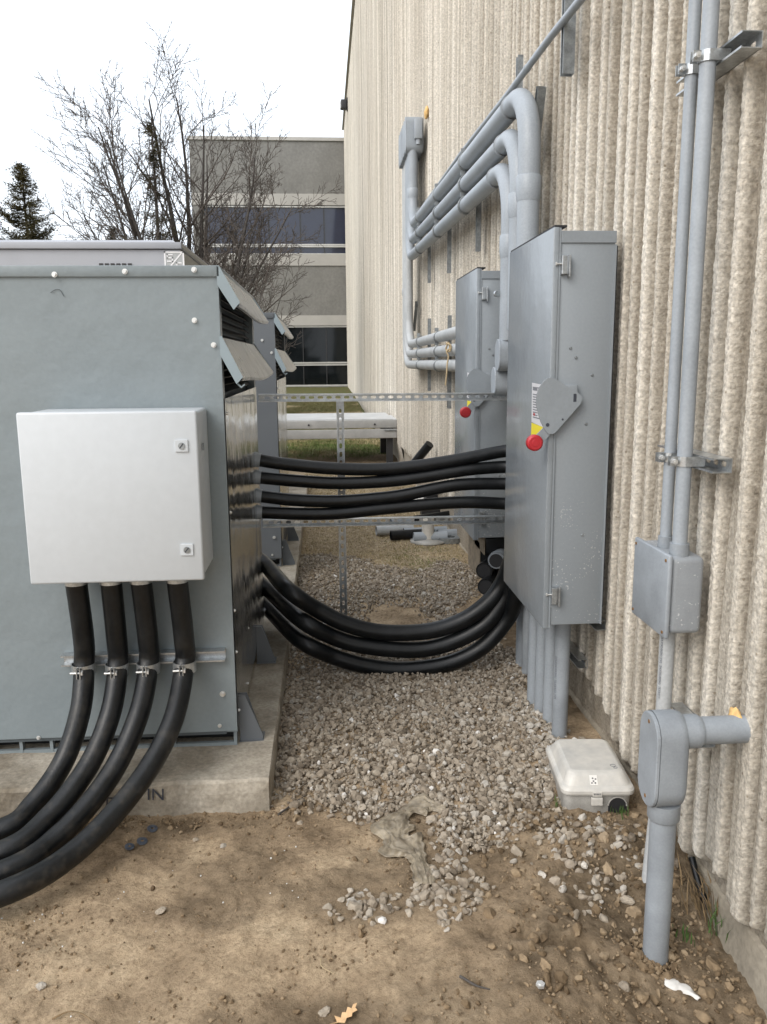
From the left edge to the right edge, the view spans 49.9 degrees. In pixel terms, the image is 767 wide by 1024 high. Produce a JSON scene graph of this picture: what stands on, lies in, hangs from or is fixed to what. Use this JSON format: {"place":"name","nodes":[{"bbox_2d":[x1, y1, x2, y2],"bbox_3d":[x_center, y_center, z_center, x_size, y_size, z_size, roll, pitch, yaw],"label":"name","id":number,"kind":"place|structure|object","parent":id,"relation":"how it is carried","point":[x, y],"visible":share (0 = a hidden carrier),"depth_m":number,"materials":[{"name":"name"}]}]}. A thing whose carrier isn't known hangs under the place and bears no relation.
{"place":"outdoors","nodes":[
{"label":"outdoors","id":0,"kind":"place"},
{"bbox_2d":[0,0,351,250],"label":"sky","id":1,"kind":"structure","parent":0,"point":[301,46],"materials":[{"name":"white"}]},
{"bbox_2d":[287,397,385,458],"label":"grass","id":2,"kind":"structure","parent":0,"point":[293,409],"depth_m":16.52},
{"bbox_2d":[0,387,766,1023],"bbox_3d":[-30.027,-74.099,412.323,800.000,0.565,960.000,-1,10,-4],"label":"ground","id":3,"kind":"structure","parent":0,"point":[176,957],"depth_m":2.38,"materials":[{"name":"soil"}]},
{"bbox_2d":[0,161,84,239],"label":"spruce","id":4,"kind":"object","parent":3,"relation":"on","point":[31,220],"visible":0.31,"depth_m":20.20,"materials":[{"name":"green plant"}]},
{"bbox_2d":[116,117,185,245],"bbox_3d":[-5.355,-5.776,20.029,2.122,7.201,1.842,-1,10,-4],"label":"spruce","id":5,"kind":"object","parent":3,"relation":"on","point":[150,196],"visible":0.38,"depth_m":19.73,"materials":[{"name":"green plant"}]},
{"bbox_2d":[0,487,308,817],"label":"concrete pad","id":6,"kind":"object","parent":3,"relation":"on","point":[238,778],"visible":0.03,"depth_m":3.09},
{"bbox_2d":[0,240,207,264],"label":"switchgear cabinet","id":7,"kind":"object","parent":6,"relation":"on","point":[92,252],"visible":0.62,"depth_m":7.74,"materials":[{"name":"metal"}]},
{"bbox_2d":[0,265,276,753],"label":"transformer","id":8,"kind":"object","parent":6,"relation":"on","point":[117,336],"visible":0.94,"depth_m":3.05,"materials":[{"name":"paint"}]},
{"bbox_2d":[16,407,212,583],"bbox_3d":[-0.913,-0.068,2.880,0.585,0.579,0.289,-1,10,-4],"label":"control cabinet","id":9,"kind":"object","parent":8,"relation":"attached to","point":[116,494],"visible":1,"depth_m":2.75,"materials":[{"name":"metal"}]},
{"bbox_2d":[0,583,94,839],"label":"flexible cable","id":10,"kind":"object","parent":9,"relation":"attached to","point":[40,795],"visible":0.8,"depth_m":2.93,"materials":[{"name":"rubber"}]},
{"bbox_2d":[0,582,128,859],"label":"flexible cable","id":11,"kind":"object","parent":9,"relation":"attached to","point":[61,802],"visible":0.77,"depth_m":2.90,"materials":[{"name":"rubber"}]},
{"bbox_2d":[0,581,159,879],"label":"flexible cable","id":12,"kind":"object","parent":9,"relation":"attached to","point":[71,823],"visible":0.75,"depth_m":2.87,"materials":[{"name":"rubber"}]},
{"bbox_2d":[0,580,195,907],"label":"flexible cable","id":13,"kind":"object","parent":9,"relation":"attached to","point":[93,834],"visible":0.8,"depth_m":2.78,"materials":[{"name":"rubber"}]},
{"bbox_2d":[60,648,225,679],"bbox_3d":[-0.903,0.568,3.072,0.605,0.058,0.145,-1,10,-4],"label":"strut channel","id":14,"kind":"object","parent":8,"relation":"attached to","point":[202,655],"visible":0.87,"depth_m":3.10,"materials":[{"name":"metal"}]},
{"bbox_2d":[257,496,504,519],"bbox_3d":[0.054,0.012,4.103,1.406,0.112,0.440,-1,10,-4],"label":"flexible cable","id":15,"kind":"object","parent":8,"relation":"attached to","point":[336,513],"visible":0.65,"depth_m":4.25,"materials":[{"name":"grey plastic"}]},
{"bbox_2d":[258,392,506,401],"bbox_3d":[0.080,-0.622,4.458,1.500,0.047,0.041,-1,10,-4],"label":"strut rail","id":16,"kind":"object","parent":8,"relation":"attached to","point":[368,398],"visible":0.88,"depth_m":4.45,"materials":[{"name":"metal"}]},
{"bbox_2d":[262,553,505,640],"bbox_3d":[-0.160,0.371,4.270,1.826,0.578,0.539,3,11,19],"label":"flexible cable","id":17,"kind":"object","parent":8,"relation":"attached to","point":[285,586],"visible":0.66,"depth_m":4.21,"materials":[{"name":"black plastic"}]},
{"bbox_2d":[263,515,504,527],"bbox_3d":[0.075,0.050,4.580,1.480,0.047,0.041,-1,10,-4],"label":"strut rail","id":18,"kind":"object","parent":8,"relation":"attached to","point":[327,523],"visible":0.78,"depth_m":4.58,"materials":[{"name":"metal"}]},
{"bbox_2d":[263,577,508,657],"bbox_3d":[-0.146,0.425,4.291,1.845,0.651,0.516,3,11,19],"label":"flexible cable","id":19,"kind":"object","parent":8,"relation":"attached to","point":[302,620],"visible":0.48,"depth_m":4.23,"materials":[{"name":"black plastic"}]},
{"bbox_2d":[253,313,298,565],"bbox_3d":[-1.489,-0.603,6.554,1.568,1.830,1.474,-1,10,-4],"label":"transformer","id":20,"kind":"object","parent":6,"relation":"on","point":[269,341],"visible":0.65,"depth_m":5.93,"materials":[{"name":"metal"}]},
{"bbox_2d":[31,21,341,312],"bbox_3d":[-5.084,-7.113,20.921,7.003,9.569,5.329,-9,13,-39],"label":"bare tree","id":21,"kind":"object","parent":3,"relation":"on","point":[129,213],"visible":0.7,"depth_m":20.21,"materials":[{"name":"brown plant"}]},
{"bbox_2d":[201,198,313,355],"bbox_3d":[-3.027,-4.293,18.411,3.054,4.845,3.104,-1,10,-4],"label":"bare shrub","id":22,"kind":"object","parent":3,"relation":"on","point":[260,278],"visible":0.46,"depth_m":18.01,"materials":[{"name":"brown plant"}]},
{"bbox_2d":[187,136,347,386],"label":"office building","id":23,"kind":"structure","parent":3,"relation":"on","point":[318,354],"depth_m":38.21,"materials":[{"name":"grey paint"}]},
{"bbox_2d":[204,206,344,245],"bbox_3d":[-4.904,-13.224,38.071,6.610,1.745,0.160,-1,10,-4],"label":"window","id":24,"kind":"structure","parent":23,"relation":"in","point":[332,233],"depth_m":38.16,"materials":[{"name":"blue glass"}]},
{"bbox_2d":[209,246,345,253],"bbox_3d":[-4.895,-12.152,38.268,6.610,0.405,0.160,-1,10,-4],"label":"window","id":25,"kind":"structure","parent":23,"relation":"in","point":[307,249],"depth_m":38.38,"materials":[{"name":"grey glass"}]},
{"bbox_2d":[284,326,346,363],"bbox_3d":[-4.862,-7.913,39.047,6.610,1.745,0.160,-1,10,-4],"label":"window","id":26,"kind":"structure","parent":23,"relation":"in","point":[320,344],"depth_m":39.20,"materials":[{"name":"black glass"}]},
{"bbox_2d":[285,364,347,385],"bbox_3d":[-4.851,-6.511,39.305,6.610,1.035,0.160,-1,10,-4],"label":"window","id":27,"kind":"structure","parent":23,"relation":"in","point":[304,374],"depth_m":39.46,"materials":[{"name":"black glass"}]},
{"bbox_2d":[318,1005,329,1016],"bbox_3d":[-0.148,1.256,2.070,0.032,0.017,0.023,-9,13,-39],"label":"stone","id":28,"kind":"object","parent":3,"relation":"on","point":[324,1011],"visible":1,"depth_m":2.06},
{"bbox_2d":[336,401,346,632],"bbox_3d":[-0.232,0.095,4.638,0.041,1.440,0.041,-1,10,-4],"label":"strut post","id":29,"kind":"object","parent":3,"relation":"on","point":[339,404],"visible":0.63,"depth_m":4.63,"materials":[{"name":"metal"}]},
{"bbox_2d":[287,412,396,462],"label":"platform","id":30,"kind":"structure","parent":3,"relation":"on","point":[386,424],"depth_m":12.89,"materials":[{"name":"concrete"}]},
{"bbox_2d":[331,1003,356,1023],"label":"leaf","id":31,"kind":"object","parent":3,"relation":"on","point":[346,1015],"visible":1,"depth_m":2.04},
{"bbox_2d":[1,787,766,1023],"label":"soil clods","id":32,"kind":"object","parent":3,"relation":"on","point":[728,986],"visible":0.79,"depth_m":2.37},
{"bbox_2d":[375,525,413,534],"bbox_3d":[0.104,0.165,7.671,0.350,0.090,0.089,-3,11,-12],"label":"pipe offcut","id":33,"kind":"object","parent":3,"relation":"on","point":[383,530],"visible":0.56,"depth_m":7.63,"materials":[{"name":"plastic"}]},
{"bbox_2d":[389,515,449,521],"bbox_3d":[0.418,0.062,7.844,0.751,0.084,0.069,-4,11,-20],"label":"pipe offcut","id":34,"kind":"object","parent":33,"relation":"on","point":[400,520],"visible":0.18,"depth_m":7.75,"materials":[{"name":"grey plastic"}]},
{"bbox_2d":[414,511,449,520],"bbox_3d":[0.508,0.033,7.847,0.501,0.069,0.059,-7,12,-30],"label":"pipe offcut","id":35,"kind":"object","parent":34,"relation":"on","point":[444,513],"visible":0.29,"depth_m":7.82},
{"bbox_2d":[370,792,445,887],"bbox_3d":[0.074,1.101,2.812,0.261,0.038,0.570,1,11,9],"label":"plastic film","id":36,"kind":"object","parent":3,"relation":"on","point":[392,830],"visible":1,"depth_m":2.80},
{"bbox_2d":[390,529,434,539],"bbox_3d":[0.260,0.202,7.462,0.400,0.090,0.089,-3,11,-12],"label":"pipe offcut","id":37,"kind":"object","parent":3,"relation":"on","point":[401,534],"visible":0.69,"depth_m":7.41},
{"bbox_2d":[412,441,432,459],"bbox_3d":[0.349,-0.540,8.381,0.358,0.379,0.090,7,13,36],"label":"pipe offcut","id":38,"kind":"object","parent":3,"relation":"on","point":[424,450],"visible":0.51,"depth_m":8.29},
{"bbox_2d":[410,518,443,544],"bbox_3d":[0.397,0.161,7.348,0.320,0.220,0.320,-1,10,-4],"label":"flanged pipe","id":39,"kind":"object","parent":3,"relation":"on","point":[428,531],"visible":0.64,"depth_m":7.29,"materials":[{"name":"grey plastic"}]},
{"bbox_2d":[413,531,447,540],"bbox_3d":[0.417,0.221,7.353,0.300,0.090,0.089,-2,10,-7],"label":"pipe offcut","id":40,"kind":"object","parent":39,"relation":"on","point":[419,536],"visible":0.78,"depth_m":7.32,"materials":[{"name":"grey plastic"}]},
{"bbox_2d":[269,678,585,855],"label":"gravel","id":41,"kind":"structure","parent":3,"relation":"on","point":[430,714],"depth_m":3.40,"materials":[{"name":"gravel"}]},
{"bbox_2d":[439,535,459,543],"bbox_3d":[0.593,0.242,7.381,0.230,0.045,0.230,-1,10,-4],"label":"pipe collar","id":42,"kind":"object","parent":3,"relation":"on","point":[452,539],"visible":0.74,"depth_m":7.29,"materials":[{"name":"metal"}]},
{"bbox_2d":[322,807,679,932],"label":"gravel","id":43,"kind":"structure","parent":3,"relation":"on","point":[440,891],"depth_m":2.58,"materials":[{"name":"gravel"}]},
{"bbox_2d":[515,605,522,666],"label":"riser conduit","id":44,"kind":"object","parent":3,"relation":"on","point":[519,628],"depth_m":4.40,"materials":[{"name":"grey plastic"}]},
{"bbox_2d":[522,605,528,673],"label":"riser conduit","id":45,"kind":"object","parent":3,"relation":"on","point":[525,641],"depth_m":4.25,"materials":[{"name":"grey plastic"}]},
{"bbox_2d":[527,612,535,704],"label":"riser conduit","id":46,"kind":"object","parent":3,"relation":"on","point":[531,660],"visible":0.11,"depth_m":3.90,"materials":[{"name":"grey plastic"}]},
{"bbox_2d":[534,621,544,712],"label":"riser conduit","id":47,"kind":"object","parent":3,"relation":"on","point":[539,666],"visible":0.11,"depth_m":3.78,"materials":[{"name":"grey plastic"}]},
{"bbox_2d":[543,625,554,722],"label":"riser conduit","id":48,"kind":"object","parent":3,"relation":"on","point":[548,673],"visible":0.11,"depth_m":3.65,"materials":[{"name":"grey plastic"}]},
{"bbox_2d":[342,0,766,1016],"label":"building","id":49,"kind":"structure","parent":3,"relation":"on","point":[612,132],"depth_m":3.03,"materials":[{"name":"concrete"}]},
{"bbox_2d":[340,97,347,111],"bbox_3d":[-1.511,-15.556,31.439,0.300,0.450,0.300,-1,10,-4],"label":"floodlight","id":50,"kind":"object","parent":49,"relation":"attached to","point":[343,104],"visible":1,"depth_m":31.31,"materials":[{"name":"brown metal"}]},
{"bbox_2d":[404,117,423,153],"bbox_3d":[0.321,-3.967,8.674,0.192,0.360,0.130,-1,10,-4],"label":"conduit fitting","id":51,"kind":"object","parent":49,"relation":"attached to","point":[410,142],"visible":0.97,"depth_m":8.62,"materials":[{"name":"grey plastic"}]},
{"bbox_2d":[414,118,421,144],"bbox_3d":[0.361,-3.949,8.547,0.080,0.250,0.080,-1,10,-4],"label":"junction box","id":52,"kind":"object","parent":51,"relation":"attached to","point":[418,130],"visible":1,"depth_m":8.51,"materials":[{"name":"grey plastic"}]},
{"bbox_2d":[413,301,417,330],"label":"strut channel","id":53,"kind":"object","parent":49,"relation":"attached to","point":[415,315],"visible":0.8,"depth_m":9.49,"materials":[{"name":"metal"}]},
{"bbox_2d":[415,207,430,282],"bbox_3d":[0.390,-2.681,8.150,0.158,0.800,0.041,-1,10,-4],"label":"strut channel","id":54,"kind":"object","parent":49,"relation":"attached to","point":[429,260],"visible":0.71,"depth_m":8.16,"materials":[{"name":"metal"}]},
{"bbox_2d":[416,319,430,390],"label":"strut channel","id":55,"kind":"object","parent":49,"relation":"attached to","point":[429,358],"visible":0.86,"depth_m":8.32,"materials":[{"name":"metal"}]},
{"bbox_2d":[403,165,454,357],"bbox_3d":[0.432,-2.506,7.296,0.091,2.237,4.456,-1,10,-4],"label":"pvc conduit","id":56,"kind":"object","parent":55,"relation":"attached to","point":[439,351],"visible":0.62,"depth_m":8.61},
{"bbox_2d":[445,342,451,384],"bbox_3d":[0.476,-1.091,6.052,0.060,0.315,0.032,5,12,27],"label":"string","id":57,"kind":"object","parent":56,"relation":"hanging from","point":[449,349],"visible":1,"depth_m":6.04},
{"bbox_2d":[404,163,455,347],"bbox_3d":[0.436,-2.547,7.217,0.091,2.128,4.316,-1,10,-4],"label":"pvc conduit","id":58,"kind":"object","parent":55,"relation":"attached to","point":[448,334],"visible":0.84,"depth_m":9.28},
{"bbox_2d":[432,183,451,272],"bbox_3d":[0.485,-2.417,6.849,0.158,0.830,0.041,-1,10,-4],"label":"strut channel","id":59,"kind":"object","parent":49,"relation":"attached to","point":[449,237],"visible":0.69,"depth_m":6.86,"materials":[{"name":"metal"}]},
{"bbox_2d":[433,315,451,408],"bbox_3d":[0.500,-1.273,7.009,0.153,0.780,0.041,-1,10,-4],"label":"strut channel","id":60,"kind":"object","parent":49,"relation":"attached to","point":[450,357],"visible":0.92,"depth_m":7.00,"materials":[{"name":"metal"}]},
{"bbox_2d":[402,168,454,371],"bbox_3d":[0.427,-2.462,7.378,0.104,2.352,4.601,-1,10,-4],"label":"pvc conduit","id":61,"kind":"object","parent":60,"relation":"attached to","point":[439,365],"visible":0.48,"depth_m":8.52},
{"bbox_2d":[457,148,480,251],"bbox_3d":[0.580,-2.170,5.556,0.158,0.790,0.041,-1,10,-4],"label":"strut channel","id":62,"kind":"object","parent":49,"relation":"attached to","point":[478,227],"visible":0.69,"depth_m":5.57,"materials":[{"name":"metal"}]},
{"bbox_2d":[406,129,517,329],"bbox_3d":[0.487,-2.427,6.516,0.113,2.110,5.231,-1,10,-4],"label":"pvc conduit","id":63,"kind":"object","parent":62,"relation":"attached to","point":[501,147],"visible":0.62,"depth_m":4.58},
{"bbox_2d":[407,88,541,247],"bbox_3d":[0.499,-2.397,6.350,0.120,2.110,5.269,-1,10,-4],"label":"pvc conduit","id":64,"kind":"object","parent":62,"relation":"attached to","point":[519,105],"visible":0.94,"depth_m":3.90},
{"bbox_2d":[421,0,585,206],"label":"thin conduit","id":65,"kind":"object","parent":64,"relation":"attached to","point":[569,13],"visible":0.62,"depth_m":3.94,"materials":[{"name":"grey plastic"}]},
{"bbox_2d":[454,267,506,539],"bbox_3d":[0.577,-0.655,5.013,0.345,1.540,0.774,-1,10,-4],"label":"switch cabinet","id":66,"kind":"object","parent":49,"relation":"attached to","point":[480,424],"visible":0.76,"depth_m":4.71,"materials":[{"name":"metal"}]},
{"bbox_2d":[468,535,499,578],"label":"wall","id":67,"kind":"structure","parent":49,"relation":"attached to","point":[476,556],"depth_m":5.22,"materials":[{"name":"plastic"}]},
{"bbox_2d":[478,570,498,594],"bbox_3d":[0.637,0.416,4.917,0.100,0.100,0.260,3,11,19],"label":"pipe stub","id":68,"kind":"object","parent":67,"relation":"attached to","point":[485,584],"visible":0.62,"depth_m":4.80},
{"bbox_2d":[476,557,495,577],"bbox_3d":[0.637,0.327,5.002,0.100,0.100,0.260,3,11,19],"label":"pipe stub","id":69,"kind":"object","parent":68,"relation":"attached to","point":[484,568],"visible":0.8,"depth_m":4.88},
{"bbox_2d":[488,548,503,568],"bbox_3d":[0.696,0.261,4.913,0.100,0.100,0.260,3,11,19],"label":"pipe stub","id":70,"kind":"object","parent":49,"relation":"attached to","point":[495,558],"visible":0.73,"depth_m":4.80,"materials":[{"name":"grey plastic"}]},
{"bbox_2d":[475,537,503,554],"bbox_3d":[0.662,0.174,5.054,0.150,0.110,0.320,-1,10,-4],"label":"conduit fitting","id":71,"kind":"object","parent":70,"relation":"attached to","point":[488,545],"visible":0.38,"depth_m":4.90,"materials":[{"name":"plastic"}]},
{"bbox_2d":[495,339,507,370],"bbox_3d":[0.675,-0.839,4.401,0.140,0.170,0.120,-1,10,-4],"label":"conduit fitting","id":72,"kind":"object","parent":49,"relation":"attached to","point":[501,355],"visible":0.52,"depth_m":4.35,"materials":[{"name":"grey plastic"}]},
{"bbox_2d":[405,160,508,339],"bbox_3d":[0.475,-2.434,6.689,0.113,2.160,5.206,-1,10,-4],"label":"pvc conduit","id":73,"kind":"object","parent":72,"relation":"attached to","point":[493,179],"visible":0.67,"depth_m":4.59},
{"bbox_2d":[491,367,507,395],"bbox_3d":[0.667,-0.714,4.505,0.140,0.160,0.120,-1,10,-4],"label":"conduit fitting","id":74,"kind":"object","parent":72,"relation":"attached to","point":[498,383],"visible":0.55,"depth_m":4.45,"materials":[{"name":"grey plastic"}]},
{"bbox_2d":[516,55,523,87],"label":"strut channel","id":75,"kind":"object","parent":49,"relation":"attached to","point":[519,63],"visible":0.36,"depth_m":4.35,"materials":[{"name":"metal"}]},
{"bbox_2d":[535,86,546,129],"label":"strut channel","id":76,"kind":"object","parent":49,"relation":"attached to","point":[540,93],"visible":0.41,"depth_m":3.95,"materials":[{"name":"metal"}]},
{"bbox_2d":[504,225,617,628],"bbox_3d":[0.687,-0.354,3.486,0.345,1.540,0.774,-1,10,-4],"label":"switch cabinet","id":77,"kind":"object","parent":49,"relation":"attached to","point":[562,301],"visible":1,"depth_m":3.21,"materials":[{"name":"metal"}]},
{"bbox_2d":[255,445,505,475],"bbox_3d":[0.048,-0.231,4.058,1.405,0.152,0.440,-1,10,-4],"label":"flexible cable","id":78,"kind":"object","parent":77,"relation":"attached to","point":[368,469],"visible":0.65,"depth_m":4.21,"materials":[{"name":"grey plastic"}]},
{"bbox_2d":[255,461,505,488],"bbox_3d":[0.050,-0.156,4.072,1.404,0.136,0.440,-1,10,-4],"label":"flexible cable","id":79,"kind":"object","parent":77,"relation":"attached to","point":[359,482],"visible":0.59,"depth_m":4.22,"materials":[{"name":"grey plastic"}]},
{"bbox_2d":[256,477,505,506],"bbox_3d":[0.051,-0.067,4.088,1.407,0.142,0.440,-1,10,-4],"label":"flexible cable","id":80,"kind":"object","parent":77,"relation":"attached to","point":[384,497],"visible":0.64,"depth_m":4.24,"materials":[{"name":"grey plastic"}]},
{"bbox_2d":[263,588,522,674],"bbox_3d":[-0.142,0.516,4.307,1.850,0.678,0.521,3,11,19],"label":"flexible cable","id":81,"kind":"object","parent":77,"relation":"attached to","point":[302,641],"visible":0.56,"depth_m":4.25,"materials":[{"name":"black plastic"}]},
{"bbox_2d":[560,0,575,76],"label":"strut channel","id":82,"kind":"object","parent":49,"relation":"attached to","point":[567,58],"visible":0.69,"depth_m":3.47,"materials":[{"name":"metal"}]},
{"bbox_2d":[570,640,587,668],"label":"strut channel","id":83,"kind":"object","parent":49,"relation":"attached to","point":[577,657],"visible":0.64,"depth_m":3.68,"materials":[{"name":"metal"}]},
{"bbox_2d":[589,617,605,629],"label":"strut channel","id":84,"kind":"object","parent":49,"relation":"attached to","point":[597,626],"visible":0.02,"depth_m":3.39,"materials":[{"name":"metal"}]},
{"bbox_2d":[632,537,703,638],"bbox_3d":[0.873,0.226,2.540,0.118,0.253,0.267,-1,10,-4],"label":"junction box","id":85,"kind":"object","parent":49,"relation":"attached to","point":[667,593],"visible":0.94,"depth_m":2.43,"materials":[{"name":"grey plastic"}]},
{"bbox_2d":[657,0,701,548],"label":"thin conduit","id":86,"kind":"object","parent":85,"relation":"attached to","point":[683,209],"visible":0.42,"depth_m":2.37,"materials":[{"name":"grey plastic"}]},
{"bbox_2d":[671,702,715,747],"bbox_3d":[0.940,0.648,2.516,0.045,0.041,0.230,-1,10,-4],"label":"strut channel","id":87,"kind":"object","parent":49,"relation":"attached to","point":[682,707],"visible":0.11,"depth_m":2.57,"materials":[{"name":"metal"}]},
{"bbox_2d":[655,445,732,473],"bbox_3d":[0.882,-0.160,2.448,0.126,0.041,0.385,-1,10,-4],"label":"strut channel","id":88,"kind":"object","parent":49,"relation":"attached to","point":[698,460],"visible":0.84,"depth_m":2.36,"materials":[{"name":"metal"}]},
{"bbox_2d":[669,0,719,557],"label":"thin conduit","id":89,"kind":"object","parent":88,"relation":"attached to","point":[679,545],"visible":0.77,"depth_m":2.27,"materials":[{"name":"grey plastic"}]},
{"bbox_2d":[675,30,762,96],"bbox_3d":[0.874,-1.219,2.251,0.126,0.041,0.390,-1,10,-4],"label":"strut channel","id":90,"kind":"object","parent":49,"relation":"attached to","point":[733,52],"visible":0.8,"depth_m":2.16,"materials":[{"name":"metal"}]},
{"bbox_2d":[551,624,570,737],"bbox_3d":[0.759,0.759,3.527,0.066,0.720,0.065,-1,10,-4],"label":"riser conduit","id":91,"kind":"object","parent":3,"relation":"on","point":[561,677],"visible":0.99,"depth_m":3.49,"materials":[{"name":"grey plastic"}]},
{"bbox_2d":[546,739,634,813],"bbox_3d":[0.775,0.991,3.119,0.266,0.154,0.366,0,10,1],"label":"bait station","id":92,"kind":"object","parent":3,"relation":"on","point":[590,775],"visible":0.98,"depth_m":2.98,"materials":[{"name":"grey plastic"}]},
{"bbox_2d":[459,811,762,1023],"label":"soil clods","id":93,"kind":"object","parent":3,"relation":"on","point":[704,991],"visible":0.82,"depth_m":2.35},
{"bbox_2d":[618,981,629,991],"bbox_3d":[0.645,1.273,2.208,0.031,0.022,0.033,-1,10,-1],"label":"stone","id":94,"kind":"object","parent":3,"relation":"on","point":[624,985],"visible":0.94,"depth_m":2.20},
{"bbox_2d":[620,895,634,904],"bbox_3d":[0.759,1.208,2.562,0.045,0.029,0.024,4,11,22],"label":"stone","id":95,"kind":"object","parent":3,"relation":"on","point":[627,899],"visible":1,"depth_m":2.56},
{"bbox_2d":[612,925,698,987],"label":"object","id":96,"kind":"object","parent":3,"relation":"on","point":[650,966],"visible":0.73,"depth_m":2.34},
{"bbox_2d":[642,633,675,882],"bbox_3d":[0.854,0.803,2.572,0.045,0.923,0.095,8,14,40],"label":"thin conduit","id":97,"kind":"object","parent":3,"relation":"on","point":[665,673],"visible":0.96,"depth_m":2.52,"materials":[{"name":"plastic"}]},
{"bbox_2d":[642,794,680,965],"bbox_3d":[0.779,1.117,2.336,0.088,0.645,0.088,-1,10,-4],"label":"pvc pipe","id":98,"kind":"object","parent":3,"relation":"on","point":[664,821],"visible":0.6,"depth_m":2.29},
{"bbox_2d":[638,709,689,806],"bbox_3d":[0.767,0.675,2.259,0.094,0.272,0.128,-1,10,-4],"label":"elbow fitting","id":99,"kind":"object","parent":98,"relation":"on","point":[663,758],"visible":1,"depth_m":2.21,"materials":[{"name":"grey plastic"}]},
{"bbox_2d":[682,713,750,748],"bbox_3d":[0.910,0.594,2.244,0.220,0.092,0.092,-1,10,-4],"label":"pvc pipe","id":100,"kind":"object","parent":99,"relation":"attached to","point":[722,729],"visible":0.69,"depth_m":2.21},
{"bbox_2d":[728,707,741,717],"bbox_3d":[0.966,0.562,2.261,0.028,0.056,0.069,-1,10,-4],"label":"expanding foam","id":101,"kind":"object","parent":100,"relation":"attached to","point":[735,711],"visible":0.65,"depth_m":2.25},
{"bbox_2d":[664,978,700,1000],"bbox_3d":[0.822,1.307,2.264,0.096,0.019,0.048,4,12,25],"label":"paper scrap","id":102,"kind":"object","parent":3,"relation":"on","point":[675,985],"visible":1,"depth_m":2.26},
{"bbox_2d":[672,923,697,945],"bbox_3d":[0.899,1.248,2.454,0.050,0.059,0.084,-8,13,-36],"label":"weed tuft","id":103,"kind":"object","parent":3,"relation":"on","point":[687,935],"visible":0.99,"depth_m":2.44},
{"bbox_2d":[673,852,718,927],"bbox_3d":[0.970,1.173,2.545,0.206,0.139,0.183,10,14,43],"label":"weed tuft","id":104,"kind":"object","parent":3,"relation":"on","point":[695,898],"visible":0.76,"depth_m":2.54,"materials":[{"name":"plant"}]},
{"bbox_2d":[688,856,708,909],"bbox_3d":[0.991,1.164,2.583,0.030,0.116,0.131,-1,10,-4],"label":"cable stub","id":105,"kind":"object","parent":3,"relation":"on","point":[693,862],"visible":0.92,"depth_m":2.59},
{"bbox_2d":[707,898,730,942],"bbox_3d":[1.009,1.222,2.459,0.114,0.109,0.128,-1,10,-4],"label":"weed tuft","id":106,"kind":"object","parent":3,"relation":"on","point":[715,920],"visible":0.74,"depth_m":2.46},
{"bbox_2d":[298,473,480,618],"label":"straw grass","id":107,"kind":"structure","parent":0,"point":[371,531],"depth_m":7.16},
{"bbox_2d":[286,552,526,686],"bbox_3d":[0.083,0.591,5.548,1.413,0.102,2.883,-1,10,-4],"label":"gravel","id":108,"kind":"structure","parent":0,"point":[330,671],"depth_m":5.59,"materials":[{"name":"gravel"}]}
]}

